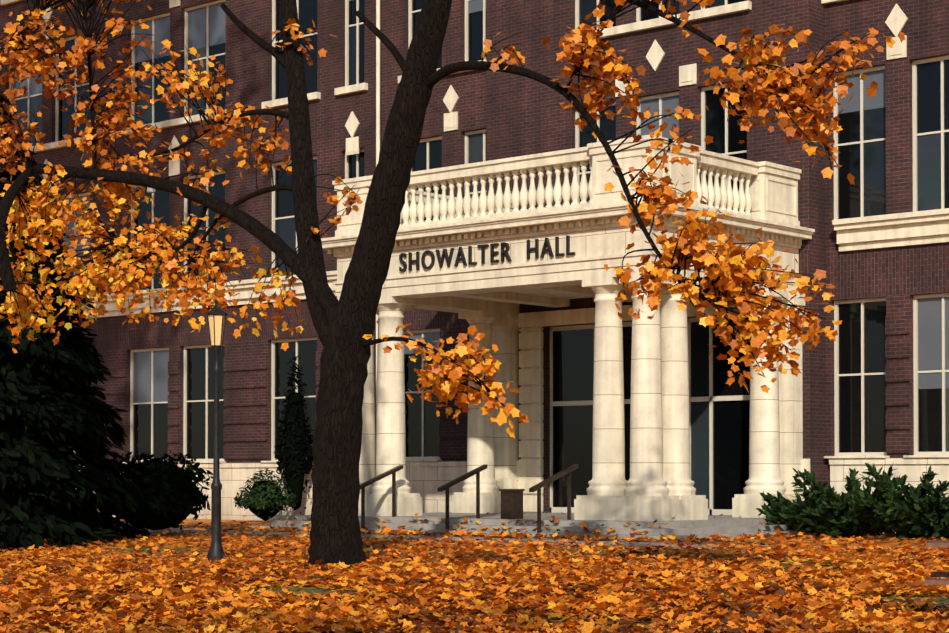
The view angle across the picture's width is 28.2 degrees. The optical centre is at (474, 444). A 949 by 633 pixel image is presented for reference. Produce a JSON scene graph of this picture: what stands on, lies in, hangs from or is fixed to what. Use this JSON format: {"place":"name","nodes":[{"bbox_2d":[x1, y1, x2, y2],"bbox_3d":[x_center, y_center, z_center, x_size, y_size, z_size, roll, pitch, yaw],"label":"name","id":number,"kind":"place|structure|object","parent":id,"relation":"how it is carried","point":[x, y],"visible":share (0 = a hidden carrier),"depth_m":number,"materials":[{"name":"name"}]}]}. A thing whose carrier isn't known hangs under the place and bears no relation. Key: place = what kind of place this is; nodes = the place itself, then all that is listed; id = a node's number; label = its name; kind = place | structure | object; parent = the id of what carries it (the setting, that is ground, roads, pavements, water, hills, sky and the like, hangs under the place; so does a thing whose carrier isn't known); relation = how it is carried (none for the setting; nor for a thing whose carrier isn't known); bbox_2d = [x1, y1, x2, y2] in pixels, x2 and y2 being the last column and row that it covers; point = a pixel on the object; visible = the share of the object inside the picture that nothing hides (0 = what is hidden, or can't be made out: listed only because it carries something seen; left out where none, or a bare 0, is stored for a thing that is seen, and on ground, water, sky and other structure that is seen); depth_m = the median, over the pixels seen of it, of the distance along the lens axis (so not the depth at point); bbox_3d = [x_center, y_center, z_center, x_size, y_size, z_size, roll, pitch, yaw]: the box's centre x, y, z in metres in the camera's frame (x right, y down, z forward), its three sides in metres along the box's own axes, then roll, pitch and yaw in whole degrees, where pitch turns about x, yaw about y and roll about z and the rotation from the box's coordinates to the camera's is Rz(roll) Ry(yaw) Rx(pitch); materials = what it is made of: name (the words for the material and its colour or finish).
{"place":"outdoors","nodes":[
{"label":"outdoors","id":0,"kind":"place"},
{"bbox_2d":[0,268,78,528],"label":"evergreen foliage","id":1,"kind":"object","parent":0,"point":[15,434],"visible":0.03,"depth_m":33.32,"materials":[{"name":"green plant"}]},
{"bbox_2d":[1,519,948,632],"bbox_3d":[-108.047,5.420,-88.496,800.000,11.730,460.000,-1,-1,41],"label":"ground","id":2,"kind":"structure","parent":0,"point":[306,588],"depth_m":29.58,"materials":[{"name":"brown plant"}]},
{"bbox_2d":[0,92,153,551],"bbox_3d":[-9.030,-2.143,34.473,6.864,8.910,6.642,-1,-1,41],"label":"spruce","id":3,"kind":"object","parent":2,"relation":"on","point":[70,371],"depth_m":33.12,"materials":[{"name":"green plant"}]},
{"bbox_2d":[118,458,193,529],"bbox_3d":[-6.083,0.944,35.818,1.555,1.378,1.614,1,-1,-33],"label":"twiggy shrub","id":4,"kind":"object","parent":2,"relation":"on","point":[149,519],"visible":0.48,"depth_m":35.31,"materials":[{"name":"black plant"}]},
{"bbox_2d":[104,450,212,535],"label":"twiggy shrub leaves","id":5,"kind":"object","parent":4,"relation":"attached to","point":[179,501],"visible":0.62,"depth_m":35.27,"materials":[{"name":"leaves"}]},
{"bbox_2d":[205,299,227,562],"bbox_3d":[-3.783,-0.194,27.720,0.340,3.892,0.340,-1,-1,41],"label":"lamp post","id":6,"kind":"object","parent":2,"relation":"on","point":[216,314],"visible":0.92,"depth_m":27.67,"materials":[{"name":"black metal"}]},
{"bbox_2d":[247,480,284,520],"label":"round shrub","id":7,"kind":"object","parent":2,"relation":"on","point":[264,515],"visible":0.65,"depth_m":45.95,"materials":[{"name":"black plant"}]},
{"bbox_2d":[233,467,296,521],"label":"round shrub leaves","id":8,"kind":"object","parent":7,"relation":"attached to","point":[240,501],"visible":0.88,"depth_m":45.86,"materials":[{"name":"green plant"}]},
{"bbox_2d":[284,392,306,510],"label":"cypress column","id":9,"kind":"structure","parent":2,"relation":"on","point":[295,484],"depth_m":46.52,"materials":[{"name":"green plant"}]},
{"bbox_2d":[274,356,313,514],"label":"columnar cypress leaves","id":10,"kind":"object","parent":9,"relation":"attached to","point":[292,457],"visible":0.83,"depth_m":46.48,"materials":[{"name":"green plant"}]},
{"bbox_2d":[0,0,904,568],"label":"maple tree","id":11,"kind":"object","parent":2,"relation":"on","point":[726,264],"depth_m":26.04,"materials":[{"name":"orange plant"}]},
{"bbox_2d":[0,512,948,632],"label":"fallen leaves","id":12,"kind":"object","parent":2,"relation":"on","point":[755,597],"visible":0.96,"depth_m":21.34,"materials":[{"name":"orange plant"}]},
{"bbox_2d":[0,0,948,533],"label":"building","id":13,"kind":"structure","parent":2,"relation":"on","point":[876,372],"depth_m":41.82,"materials":[{"name":"brick"}]},
{"bbox_2d":[147,187,155,192],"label":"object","id":14,"kind":"structure","parent":13,"relation":"attached to","point":[150,190],"depth_m":50.98,"materials":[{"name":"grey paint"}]},
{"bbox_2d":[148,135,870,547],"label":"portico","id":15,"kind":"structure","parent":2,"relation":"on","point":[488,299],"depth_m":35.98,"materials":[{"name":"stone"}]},
{"bbox_2d":[360,464,578,532],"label":"handrails","id":16,"kind":"object","parent":15,"relation":"on","point":[534,488],"visible":0.9,"depth_m":35.36,"materials":[{"name":"metal"}]},
{"bbox_2d":[399,236,574,271],"bbox_3d":[0.177,-3.641,36.185,4.400,0.370,0.060,-1,-1,41],"label":"building sign lettering","id":17,"kind":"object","parent":15,"relation":"attached to","point":[546,244],"depth_m":36.30,"materials":[{"name":"brown metal"}]},
{"bbox_2d":[499,489,524,518],"bbox_3d":[0.702,1.117,35.425,0.340,0.560,0.340,-1,-1,41],"label":"trash can","id":18,"kind":"object","parent":15,"relation":"on","point":[511,503],"visible":1,"depth_m":35.31,"materials":[{"name":"paint"}]},
{"bbox_2d":[756,481,840,530],"bbox_3d":[6.445,1.243,35.489,2.351,1.129,2.136,-1,-1,41],"label":"shrub","id":19,"kind":"object","parent":2,"relation":"on","point":[765,507],"depth_m":35.34,"materials":[{"name":"green plant"}]},
{"bbox_2d":[759,462,946,537],"bbox_3d":[6.787,1.050,34.684,3.260,1.481,3.214,-1,-1,41],"label":"shrub","id":20,"kind":"object","parent":2,"relation":"on","point":[849,522],"depth_m":34.15,"materials":[{"name":"green plant"}]},
{"bbox_2d":[821,463,948,540],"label":"shrub","id":21,"kind":"object","parent":2,"relation":"on","point":[926,513],"depth_m":32.57,"materials":[{"name":"green plant"}]},
{"bbox_2d":[924,540,948,584],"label":"bench","id":22,"kind":"object","parent":2,"relation":"on","point":[937,544],"visible":1,"depth_m":16.41,"materials":[{"name":"brown wood"}]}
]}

